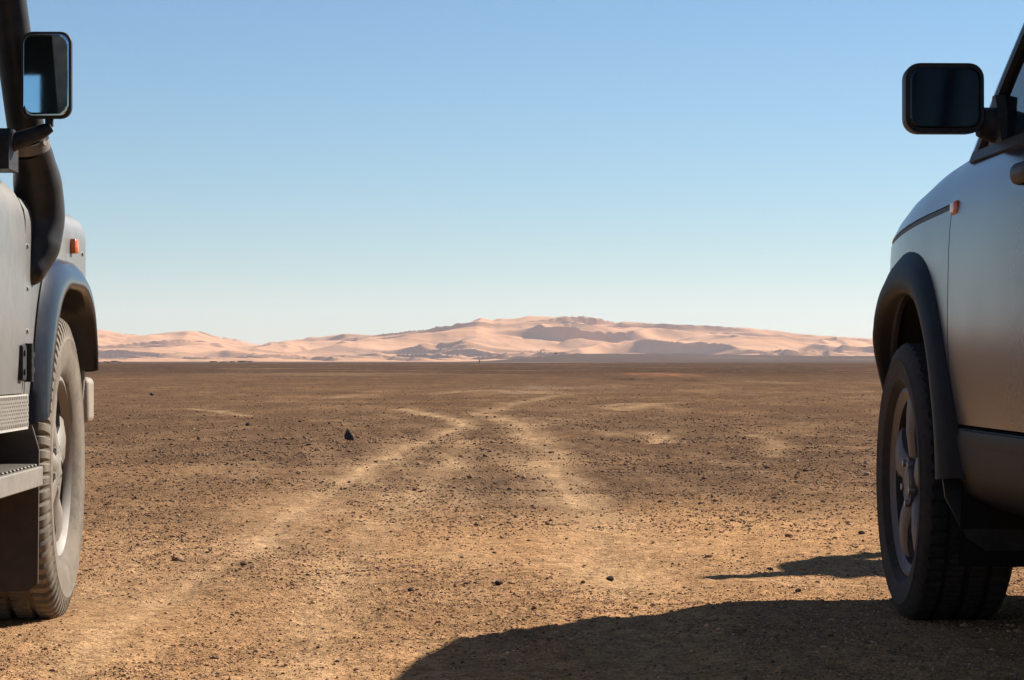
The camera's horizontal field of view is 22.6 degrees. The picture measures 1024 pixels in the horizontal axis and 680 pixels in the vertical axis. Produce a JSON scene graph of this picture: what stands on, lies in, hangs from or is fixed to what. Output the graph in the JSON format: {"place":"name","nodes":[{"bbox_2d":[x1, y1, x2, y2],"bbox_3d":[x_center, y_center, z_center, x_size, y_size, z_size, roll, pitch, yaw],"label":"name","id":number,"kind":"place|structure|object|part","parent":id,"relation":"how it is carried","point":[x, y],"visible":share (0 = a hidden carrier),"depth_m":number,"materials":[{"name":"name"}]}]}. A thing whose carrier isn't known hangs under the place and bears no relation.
{"place":"outdoors","nodes":[
{"label":"outdoors","id":0,"kind":"place"},
{"bbox_2d":[97,316,874,361],"bbox_3d":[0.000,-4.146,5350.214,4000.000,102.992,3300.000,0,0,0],"label":"dunes","id":1,"kind":"structure","parent":0,"point":[482,339],"depth_m":4724.71,"materials":[{"name":"beige sand"}]},
{"bbox_2d":[0,354,1023,679],"bbox_3d":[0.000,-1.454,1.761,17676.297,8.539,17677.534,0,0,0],"label":"ground","id":2,"kind":"structure","parent":0,"point":[684,378],"depth_m":10.19,"materials":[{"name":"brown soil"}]},
{"bbox_2d":[0,0,98,618],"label":"grey offroader","id":3,"kind":"object","parent":2,"relation":"on","point":[48,343],"visible":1,"depth_m":6.07,"materials":[{"name":"paint"}]},
{"bbox_2d":[0,180,34,394],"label":"front door","id":4,"kind":"structure","parent":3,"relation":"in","point":[17,356],"depth_m":5.81,"materials":[{"name":"grey paint"}]},
{"bbox_2d":[344,429,353,439],"bbox_3d":[-1.347,0.786,21.192,0.083,0.115,0.052,0,0,0],"label":"rock","id":5,"kind":"object","parent":2,"relation":"on","point":[348,435],"visible":0.95,"depth_m":21.17,"materials":[{"name":"black stone"}]},
{"bbox_2d":[495,580,502,584],"bbox_3d":[-0.036,0.700,7.379,0.026,0.014,0.023,0,-1,-38],"label":"stone","id":6,"kind":"object","parent":2,"relation":"on","point":[498,582],"visible":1,"depth_m":7.37,"materials":[{"name":"grey stone"}]},
{"bbox_2d":[873,23,1023,619],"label":"silver car","id":7,"kind":"object","parent":2,"relation":"on","point":[948,336],"visible":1,"depth_m":5.99,"materials":[{"name":"paint"}]},
{"bbox_3d":[1.060,-0.121,5.497,0.108,0.626,0.992,0,0,-2],"label":"front door","id":8,"kind":"part","parent":7,"relation":"part of","materials":[{"name":"silver metal"}]},
{"bbox_2d":[0,0,1023,344],"label":"sky","id":9,"kind":"structure","parent":0,"point":[259,172],"materials":[{"name":"blue"}]}
]}

